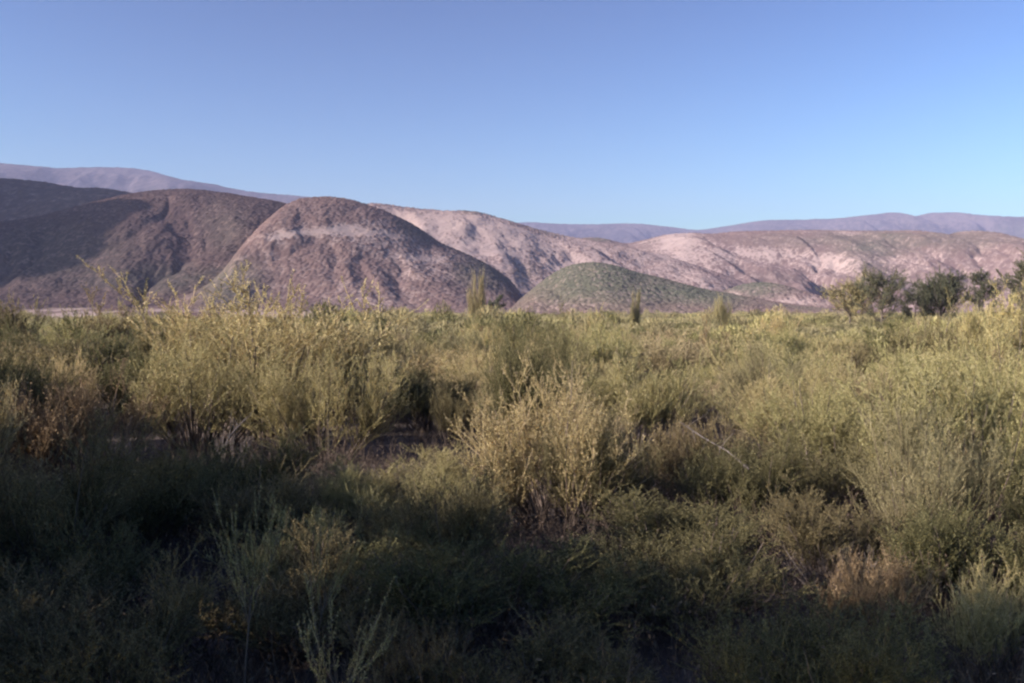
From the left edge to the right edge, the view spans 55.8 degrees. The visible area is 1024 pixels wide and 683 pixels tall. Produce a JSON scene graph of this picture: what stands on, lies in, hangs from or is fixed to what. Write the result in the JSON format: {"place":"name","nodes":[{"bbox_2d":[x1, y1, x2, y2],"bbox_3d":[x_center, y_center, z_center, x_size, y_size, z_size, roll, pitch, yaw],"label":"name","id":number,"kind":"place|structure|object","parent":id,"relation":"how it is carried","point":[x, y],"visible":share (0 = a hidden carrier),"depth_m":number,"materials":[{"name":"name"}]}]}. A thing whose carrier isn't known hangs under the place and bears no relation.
{"place":"outdoors","nodes":[
{"label":"outdoors","id":0,"kind":"place"},
{"bbox_2d":[0,178,130,220],"bbox_3d":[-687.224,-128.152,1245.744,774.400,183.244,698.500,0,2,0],"label":"hill","id":1,"kind":"structure","parent":0,"point":[21,199],"depth_m":1219.70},
{"bbox_2d":[0,188,285,309],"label":"hill","id":2,"kind":"structure","parent":0,"point":[182,241],"depth_m":677.80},
{"bbox_2d":[0,163,304,203],"bbox_3d":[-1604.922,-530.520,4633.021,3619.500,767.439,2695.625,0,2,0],"label":"mountain","id":3,"kind":"structure","parent":0,"point":[133,180],"depth_m":4746.27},
{"bbox_2d":[2,308,358,318],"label":"dirt bank","id":4,"kind":"structure","parent":0,"point":[57,311],"depth_m":181.47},
{"bbox_2d":[148,196,522,313],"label":"hill","id":5,"kind":"structure","parent":0,"point":[321,245],"depth_m":563.94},
{"bbox_2d":[0,0,1023,229],"label":"sky","id":6,"kind":"structure","parent":0,"point":[687,114],"materials":[{"name":"blue"}]},
{"bbox_2d":[1,313,1023,682],"bbox_3d":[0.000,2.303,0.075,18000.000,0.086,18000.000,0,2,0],"label":"ground","id":7,"kind":"structure","parent":0,"point":[301,673],"depth_m":7.87,"materials":[{"name":"soil"}]},
{"bbox_2d":[0,341,34,472],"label":"shrub","id":8,"kind":"object","parent":7,"relation":"on","point":[4,436],"visible":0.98,"depth_m":11.23,"materials":[{"name":"green plant"}]},
{"bbox_2d":[0,288,48,341],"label":"shrub","id":9,"kind":"object","parent":7,"relation":"on","point":[16,318],"visible":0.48,"depth_m":36.03,"materials":[{"name":"green plant"}]},
{"bbox_2d":[0,340,72,449],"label":"shrub","id":10,"kind":"object","parent":7,"relation":"on","point":[48,377],"visible":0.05,"depth_m":16.19,"materials":[{"name":"green plant"}]},
{"bbox_2d":[0,320,94,460],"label":"shrub","id":11,"kind":"object","parent":7,"relation":"on","point":[27,385],"visible":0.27,"depth_m":15.01,"materials":[{"name":"green plant"}]},
{"bbox_2d":[1,345,113,416],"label":"shrub","id":12,"kind":"object","parent":7,"relation":"on","point":[60,368],"visible":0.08,"depth_m":18.27,"materials":[{"name":"green plant"}]},
{"bbox_2d":[2,331,129,380],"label":"shrub","id":13,"kind":"object","parent":7,"relation":"on","point":[69,345],"visible":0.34,"depth_m":24.41,"materials":[{"name":"green plant"}]},
{"bbox_2d":[28,306,105,349],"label":"shrub","id":14,"kind":"object","parent":7,"relation":"on","point":[44,338],"visible":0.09,"depth_m":34.40,"materials":[{"name":"green plant"}]},
{"bbox_2d":[0,539,151,681],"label":"shrub","id":15,"kind":"object","parent":7,"relation":"on","point":[63,598],"visible":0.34,"depth_m":6.13,"materials":[{"name":"green plant"}]},
{"bbox_2d":[0,379,165,584],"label":"shrub","id":16,"kind":"object","parent":7,"relation":"on","point":[37,509],"visible":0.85,"depth_m":7.83,"materials":[{"name":"green plant"}]},
{"bbox_2d":[1,353,174,480],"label":"shrub","id":17,"kind":"object","parent":7,"relation":"on","point":[44,429],"visible":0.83,"depth_m":13.20,"materials":[{"name":"green plant"}]},
{"bbox_2d":[0,500,180,629],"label":"shrub","id":18,"kind":"object","parent":7,"relation":"on","point":[106,563],"visible":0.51,"depth_m":7.00,"materials":[{"name":"green plant"}]},
{"bbox_2d":[42,321,145,373],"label":"shrub","id":19,"kind":"object","parent":7,"relation":"on","point":[67,332],"visible":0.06,"depth_m":29.13,"materials":[{"name":"green plant"}]},
{"bbox_2d":[44,304,147,377],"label":"shrub","id":20,"kind":"object","parent":7,"relation":"on","point":[109,346],"visible":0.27,"depth_m":26.70,"materials":[{"name":"green plant"}]},
{"bbox_2d":[61,283,138,340],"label":"shrub","id":21,"kind":"object","parent":7,"relation":"on","point":[105,321],"visible":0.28,"depth_m":39.74,"materials":[{"name":"green plant"}]},
{"bbox_2d":[0,526,240,682],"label":"shrub","id":22,"kind":"object","parent":7,"relation":"on","point":[168,631],"visible":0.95,"depth_m":5.39,"materials":[{"name":"green plant"}]},
{"bbox_2d":[61,339,180,416],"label":"shrub","id":23,"kind":"object","parent":7,"relation":"on","point":[127,363],"visible":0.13,"depth_m":20.65,"materials":[{"name":"green plant"}]},
{"bbox_2d":[91,296,175,341],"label":"shrub","id":24,"kind":"object","parent":7,"relation":"on","point":[112,319],"visible":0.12,"depth_m":41.12,"materials":[{"name":"green plant"}]},
{"bbox_2d":[90,353,186,424],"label":"shrub","id":25,"kind":"object","parent":7,"relation":"on","point":[119,391],"visible":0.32,"depth_m":18.95,"materials":[{"name":"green plant"}]},
{"bbox_2d":[70,431,215,554],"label":"shrub","id":26,"kind":"object","parent":7,"relation":"on","point":[151,500],"visible":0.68,"depth_m":9.00,"materials":[{"name":"green plant"}]},
{"bbox_2d":[123,277,213,365],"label":"shrub","id":27,"kind":"object","parent":7,"relation":"on","point":[145,346],"visible":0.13,"depth_m":25.74,"materials":[{"name":"green plant"}]},
{"bbox_2d":[109,309,310,456],"bbox_3d":[-5.073,0.685,15.844,3.218,2.428,3.657,-2,2,-39],"label":"shrub","id":28,"kind":"object","parent":7,"relation":"on","point":[192,369],"visible":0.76,"depth_m":15.10,"materials":[{"name":"green plant"}]},
{"bbox_2d":[123,413,343,526],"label":"shrub","id":29,"kind":"object","parent":7,"relation":"on","point":[242,475],"visible":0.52,"depth_m":10.45,"materials":[{"name":"green plant"}]},
{"bbox_2d":[210,441,289,682],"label":"shrub","id":30,"kind":"object","parent":7,"relation":"on","point":[251,573],"visible":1,"depth_m":5.44,"materials":[{"name":"green plant"}]},
{"bbox_2d":[76,255,428,439],"bbox_3d":[-4.871,0.110,18.290,4.756,3.509,6.424,-2,3,-44],"label":"shrub","id":31,"kind":"object","parent":7,"relation":"on","point":[345,345],"visible":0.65,"depth_m":17.54,"materials":[{"name":"green plant"}]},
{"bbox_2d":[172,454,345,556],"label":"shrub","id":32,"kind":"object","parent":7,"relation":"on","point":[290,495],"visible":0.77,"depth_m":8.81,"materials":[{"name":"green plant"}]},
{"bbox_2d":[145,496,435,662],"bbox_3d":[-1.363,1.664,6.475,1.760,0.976,1.648,1,2,36],"label":"shrub","id":33,"kind":"object","parent":7,"relation":"on","point":[261,619],"visible":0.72,"depth_m":6.32,"materials":[{"name":"green plant"}]},
{"bbox_2d":[194,488,414,615],"bbox_3d":[-1.493,1.658,7.426,1.685,0.926,1.483,1,2,28],"label":"shrub","id":34,"kind":"object","parent":7,"relation":"on","point":[275,570],"visible":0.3,"depth_m":7.45,"materials":[{"name":"green plant"}]},
{"bbox_2d":[227,340,423,463],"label":"shrub","id":35,"kind":"object","parent":7,"relation":"on","point":[371,417],"visible":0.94,"depth_m":14.27,"materials":[{"name":"green plant"}]},
{"bbox_2d":[305,507,362,682],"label":"shrub","id":36,"kind":"object","parent":7,"relation":"on","point":[319,580],"visible":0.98,"depth_m":5.97,"materials":[{"name":"green plant"}]},
{"bbox_2d":[297,570,396,682],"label":"shrub","id":37,"kind":"object","parent":7,"relation":"on","point":[357,656],"visible":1,"depth_m":4.57,"materials":[{"name":"green plant"}]},
{"bbox_2d":[314,459,385,534],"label":"shrub","id":38,"kind":"object","parent":7,"relation":"on","point":[342,495],"visible":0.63,"depth_m":9.84,"materials":[{"name":"green plant"}]},
{"bbox_2d":[353,322,425,373],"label":"shrub","id":39,"kind":"object","parent":7,"relation":"on","point":[396,345],"visible":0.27,"depth_m":27.96,"materials":[{"name":"green plant"}]},
{"bbox_2d":[301,440,484,516],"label":"shrub","id":40,"kind":"object","parent":7,"relation":"on","point":[394,469],"visible":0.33,"depth_m":10.91,"materials":[{"name":"green plant"}]},
{"bbox_2d":[334,562,479,682],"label":"shrub","id":41,"kind":"object","parent":7,"relation":"on","point":[450,639],"visible":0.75,"depth_m":5.71,"materials":[{"name":"green plant"}]},
{"bbox_2d":[333,452,514,534],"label":"shrub","id":42,"kind":"object","parent":7,"relation":"on","point":[386,492],"visible":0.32,"depth_m":9.78,"materials":[{"name":"green plant"}]},
{"bbox_2d":[328,449,524,592],"bbox_3d":[-0.706,1.473,8.106,1.678,1.272,1.571,0,2,-13],"label":"shrub","id":43,"kind":"object","parent":7,"relation":"on","point":[470,518],"visible":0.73,"depth_m":7.84,"materials":[{"name":"green plant"}]},
{"bbox_2d":[361,356,505,432],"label":"shrub","id":44,"kind":"object","parent":7,"relation":"on","point":[420,406],"visible":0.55,"depth_m":18.05,"materials":[{"name":"green plant"}]},
{"bbox_2d":[381,344,497,387],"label":"shrub","id":45,"kind":"object","parent":7,"relation":"on","point":[434,364],"visible":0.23,"depth_m":26.37,"materials":[{"name":"green plant"}]},
{"bbox_2d":[427,369,474,447],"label":"shrub","id":46,"kind":"object","parent":7,"relation":"on","point":[448,410],"visible":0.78,"depth_m":16.19,"materials":[{"name":"green plant"}]},
{"bbox_2d":[427,319,496,358],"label":"shrub","id":47,"kind":"object","parent":7,"relation":"on","point":[449,342],"visible":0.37,"depth_m":35.30,"materials":[{"name":"green plant"}]},
{"bbox_2d":[427,364,496,404],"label":"shrub","id":48,"kind":"object","parent":7,"relation":"on","point":[477,387],"visible":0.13,"depth_m":21.47,"materials":[{"name":"green plant"}]},
{"bbox_2d":[437,341,503,389],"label":"shrub","id":49,"kind":"object","parent":7,"relation":"on","point":[463,370],"visible":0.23,"depth_m":24.62,"materials":[{"name":"green plant"}]},
{"bbox_2d":[465,263,487,319],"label":"shrub","id":50,"kind":"object","parent":7,"relation":"on","point":[478,303],"visible":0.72,"depth_m":59.67,"materials":[{"name":"green plant"}]},
{"bbox_2d":[462,326,510,360],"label":"shrub","id":51,"kind":"object","parent":7,"relation":"on","point":[487,335],"visible":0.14,"depth_m":33.70,"materials":[{"name":"green plant"}]},
{"bbox_2d":[325,518,664,658],"bbox_3d":[-0.212,1.621,6.853,2.124,1.041,2.269,-1,2,-17],"label":"shrub","id":52,"kind":"object","parent":7,"relation":"on","point":[462,578],"visible":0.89,"depth_m":6.53,"materials":[{"name":"green plant"}]},
{"bbox_2d":[3,297,1019,358],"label":"distant scrub","id":53,"kind":"object","parent":7,"relation":"on","point":[438,324],"visible":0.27,"depth_m":65.39,"materials":[{"name":"green plant"}]},
{"bbox_2d":[0,378,1023,682],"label":"undergrowth","id":54,"kind":"object","parent":7,"relation":"on","point":[558,530],"visible":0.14,"depth_m":6.95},
{"bbox_2d":[482,315,546,374],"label":"shrub","id":55,"kind":"object","parent":7,"relation":"on","point":[513,336],"visible":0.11,"depth_m":25.43,"materials":[{"name":"green plant"}]},
{"bbox_2d":[477,307,601,469],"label":"shrub","id":56,"kind":"object","parent":7,"relation":"on","point":[504,383],"visible":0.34,"depth_m":13.41,"materials":[{"name":"green plant"}]},
{"bbox_2d":[417,597,662,682],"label":"shrub","id":57,"kind":"object","parent":7,"relation":"on","point":[584,659],"visible":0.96,"depth_m":5.54,"materials":[{"name":"green plant"}]},
{"bbox_2d":[444,339,655,533],"bbox_3d":[0.476,1.034,10.197,2.160,2.072,2.454,-1,2,-33],"label":"shrub","id":58,"kind":"object","parent":7,"relation":"on","point":[513,460],"visible":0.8,"depth_m":10.05,"materials":[{"name":"green plant"}]},
{"bbox_2d":[499,296,603,402],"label":"shrub","id":59,"kind":"object","parent":7,"relation":"on","point":[564,348],"visible":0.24,"depth_m":18.17,"materials":[{"name":"green plant"}]},
{"bbox_2d":[519,340,632,389],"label":"shrub","id":60,"kind":"object","parent":7,"relation":"on","point":[601,365],"visible":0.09,"depth_m":22.60,"materials":[{"name":"green plant"}]},
{"bbox_2d":[550,302,644,391],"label":"shrub","id":61,"kind":"object","parent":7,"relation":"on","point":[596,351],"visible":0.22,"depth_m":25.14,"materials":[{"name":"green plant"}]},
{"bbox_2d":[522,390,674,538],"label":"shrub","id":62,"kind":"object","parent":7,"relation":"on","point":[598,474],"visible":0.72,"depth_m":9.80,"materials":[{"name":"green plant"}]},
{"bbox_2d":[552,337,725,450],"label":"shrub","id":63,"kind":"object","parent":7,"relation":"on","point":[655,407],"visible":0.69,"depth_m":15.63,"materials":[{"name":"green plant"}]},
{"bbox_2d":[565,482,783,578],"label":"shrub","id":64,"kind":"object","parent":7,"relation":"on","point":[645,520],"visible":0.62,"depth_m":8.69,"materials":[{"name":"green plant"}]},
{"bbox_2d":[629,324,730,378],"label":"shrub","id":65,"kind":"object","parent":7,"relation":"on","point":[659,357],"visible":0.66,"depth_m":28.79,"materials":[{"name":"green plant"}]},
{"bbox_2d":[560,485,824,636],"bbox_3d":[1.225,1.634,6.950,1.670,1.008,1.783,0,2,-9],"label":"shrub","id":66,"kind":"object","parent":7,"relation":"on","point":[718,570],"visible":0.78,"depth_m":6.85,"materials":[{"name":"green plant"}]},
{"bbox_2d":[640,401,783,496],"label":"shrub","id":67,"kind":"object","parent":7,"relation":"on","point":[671,456],"visible":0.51,"depth_m":11.95,"materials":[{"name":"green plant"}]},
{"bbox_2d":[641,382,797,434],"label":"shrub","id":68,"kind":"object","parent":7,"relation":"on","point":[699,406],"visible":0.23,"depth_m":18.23,"materials":[{"name":"green plant"}]},
{"bbox_2d":[712,291,731,331],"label":"shrub","id":69,"kind":"object","parent":7,"relation":"on","point":[723,320],"visible":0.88,"depth_m":61.97,"materials":[{"name":"green plant"}]},
{"bbox_2d":[652,408,829,537],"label":"shrub","id":70,"kind":"object","parent":7,"relation":"on","point":[721,478],"visible":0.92,"depth_m":9.80,"materials":[{"name":"green plant"}]},
{"bbox_2d":[707,326,774,378],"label":"shrub","id":71,"kind":"object","parent":7,"relation":"on","point":[715,353],"visible":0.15,"depth_m":27.12,"materials":[{"name":"green plant"}]},
{"bbox_2d":[706,318,796,393],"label":"shrub","id":72,"kind":"object","parent":7,"relation":"on","point":[735,356],"visible":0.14,"depth_m":23.02,"materials":[{"name":"green plant"}]},
{"bbox_2d":[705,324,821,425],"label":"shrub","id":73,"kind":"object","parent":7,"relation":"on","point":[756,370],"visible":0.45,"depth_m":19.26,"materials":[{"name":"green plant"}]},
{"bbox_2d":[706,328,821,365],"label":"shrub","id":74,"kind":"object","parent":7,"relation":"on","point":[799,347],"visible":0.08,"depth_m":30.87,"materials":[{"name":"green plant"}]},
{"bbox_2d":[746,306,803,339],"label":"shrub","id":75,"kind":"object","parent":7,"relation":"on","point":[775,325],"visible":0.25,"depth_m":42.69,"materials":[{"name":"green plant"}]},
{"bbox_2d":[718,340,855,408],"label":"shrub","id":76,"kind":"object","parent":7,"relation":"on","point":[796,356],"visible":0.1,"depth_m":21.18,"materials":[{"name":"green plant"}]},
{"bbox_2d":[754,321,822,352],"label":"shrub","id":77,"kind":"object","parent":7,"relation":"on","point":[787,335],"visible":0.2,"depth_m":32.91,"materials":[{"name":"green plant"}]},
{"bbox_2d":[706,360,881,450],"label":"shrub","id":78,"kind":"object","parent":7,"relation":"on","point":[758,390],"visible":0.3,"depth_m":15.42,"materials":[{"name":"green plant"}]},
{"bbox_2d":[653,580,962,682],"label":"shrub","id":79,"kind":"object","parent":7,"relation":"on","point":[884,667],"visible":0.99,"depth_m":5.12,"materials":[{"name":"green plant"}]},
{"bbox_2d":[731,354,888,478],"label":"shrub","id":80,"kind":"object","parent":7,"relation":"on","point":[831,415],"visible":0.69,"depth_m":12.94,"materials":[{"name":"green plant"}]},
{"bbox_2d":[712,414,924,520],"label":"shrub","id":81,"kind":"object","parent":7,"relation":"on","point":[827,476],"visible":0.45,"depth_m":10.58,"materials":[{"name":"green plant"}]},
{"bbox_2d":[783,538,878,599],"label":"dead shrub","id":82,"kind":"object","parent":7,"relation":"on","point":[813,576],"visible":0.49,"depth_m":7.68,"materials":[{"name":"plant"}]},
{"bbox_2d":[796,337,889,431],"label":"shrub","id":83,"kind":"object","parent":7,"relation":"on","point":[836,374],"visible":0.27,"depth_m":17.40,"materials":[{"name":"green plant"}]},
{"bbox_2d":[748,469,945,598],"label":"shrub","id":84,"kind":"object","parent":7,"relation":"on","point":[814,534],"visible":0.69,"depth_m":7.93,"materials":[{"name":"green plant"}]},
{"bbox_2d":[809,330,887,357],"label":"shrub","id":85,"kind":"object","parent":7,"relation":"on","point":[844,343],"visible":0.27,"depth_m":34.72,"materials":[{"name":"green plant"}]},
{"bbox_2d":[815,270,887,323],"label":"tree","id":86,"kind":"object","parent":7,"relation":"on","point":[847,302],"visible":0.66,"depth_m":116.82,"materials":[{"name":"green plant"}]},
{"bbox_2d":[819,359,903,415],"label":"shrub","id":87,"kind":"object","parent":7,"relation":"on","point":[857,390],"visible":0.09,"depth_m":19.11,"materials":[{"name":"green plant"}]},
{"bbox_2d":[819,337,911,379],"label":"shrub","id":88,"kind":"object","parent":7,"relation":"on","point":[862,355],"visible":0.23,"depth_m":28.50,"materials":[{"name":"green plant"}]},
{"bbox_2d":[813,312,917,362],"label":"shrub","id":89,"kind":"object","parent":7,"relation":"on","point":[888,325],"visible":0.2,"depth_m":30.06,"materials":[{"name":"green plant"}]},
{"bbox_2d":[806,536,948,648],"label":"shrub","id":90,"kind":"object","parent":7,"relation":"on","point":[870,587],"visible":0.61,"depth_m":6.57,"materials":[{"name":"brown plant"}]},
{"bbox_2d":[842,261,917,324],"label":"tree","id":91,"kind":"object","parent":7,"relation":"on","point":[889,290],"visible":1,"depth_m":111.28,"materials":[{"name":"green plant"}]},
{"bbox_2d":[870,339,956,413],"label":"shrub","id":92,"kind":"object","parent":7,"relation":"on","point":[916,361],"visible":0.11,"depth_m":20.03,"materials":[{"name":"green plant"}]},
{"bbox_2d":[875,287,966,361],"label":"shrub","id":93,"kind":"object","parent":7,"relation":"on","point":[929,339],"visible":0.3,"depth_m":28.45,"materials":[{"name":"green plant"}]},
{"bbox_2d":[819,324,1023,525],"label":"shrub","id":94,"kind":"object","parent":7,"relation":"on","point":[1016,430],"visible":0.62,"depth_m":10.38,"materials":[{"name":"green plant"}]},
{"bbox_2d":[839,373,1023,543],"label":"shrub","id":95,"kind":"object","parent":7,"relation":"on","point":[942,481],"visible":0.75,"depth_m":8.82,"materials":[{"name":"green plant"}]},
{"bbox_2d":[907,265,973,319],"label":"tree","id":96,"kind":"object","parent":7,"relation":"on","point":[937,289],"visible":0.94,"depth_m":118.65,"materials":[{"name":"green plant"}]},
{"bbox_2d":[866,481,1023,622],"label":"shrub","id":97,"kind":"object","parent":7,"relation":"on","point":[947,539],"visible":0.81,"depth_m":7.00,"materials":[{"name":"green plant"}]},
{"bbox_2d":[911,300,1023,456],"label":"shrub","id":98,"kind":"object","parent":7,"relation":"on","point":[1002,342],"visible":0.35,"depth_m":13.23,"materials":[{"name":"green plant"}]},
{"bbox_2d":[928,547,1023,682],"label":"shrub","id":99,"kind":"object","parent":7,"relation":"on","point":[977,624],"visible":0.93,"depth_m":5.92,"materials":[{"name":"green plant"}]},
{"bbox_2d":[954,266,1004,316],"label":"tree","id":100,"kind":"object","parent":7,"relation":"on","point":[981,293],"visible":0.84,"depth_m":115.60,"materials":[{"name":"green plant"}]},
{"bbox_2d":[949,289,1023,361],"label":"shrub","id":101,"kind":"object","parent":7,"relation":"on","point":[970,330],"visible":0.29,"depth_m":30.00,"materials":[{"name":"green plant"}]},
{"bbox_2d":[976,272,1023,369],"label":"shrub","id":102,"kind":"object","parent":7,"relation":"on","point":[1004,314],"visible":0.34,"depth_m":25.95,"materials":[{"name":"green plant"}]},
{"bbox_2d":[982,449,1023,532],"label":"shrub","id":103,"kind":"object","parent":7,"relation":"on","point":[1016,510],"visible":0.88,"depth_m":8.72,"materials":[{"name":"green plant"}]},
{"bbox_2d":[996,247,1023,313],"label":"tree","id":104,"kind":"object","parent":7,"relation":"on","point":[1017,277],"visible":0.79,"depth_m":100.39,"materials":[{"name":"green plant"}]},
{"bbox_2d":[368,203,745,295],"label":"hill","id":105,"kind":"structure","parent":0,"point":[524,259],"depth_m":935.84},
{"bbox_2d":[503,262,863,314],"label":"hill","id":106,"kind":"structure","parent":0,"point":[583,287],"depth_m":473.43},
{"bbox_2d":[519,212,1023,242],"bbox_3d":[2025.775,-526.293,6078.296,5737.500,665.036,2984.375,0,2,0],"label":"mountain","id":107,"kind":"structure","parent":0,"point":[948,222],"depth_m":6134.93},
{"bbox_2d":[583,230,1023,312],"bbox_3d":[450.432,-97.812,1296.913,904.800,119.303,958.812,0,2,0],"label":"hill","id":108,"kind":"structure","parent":0,"point":[807,260],"depth_m":1164.20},
{"bbox_2d":[722,282,917,313],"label":"hill","id":109,"kind":"structure","parent":0,"point":[776,292],"depth_m":628.99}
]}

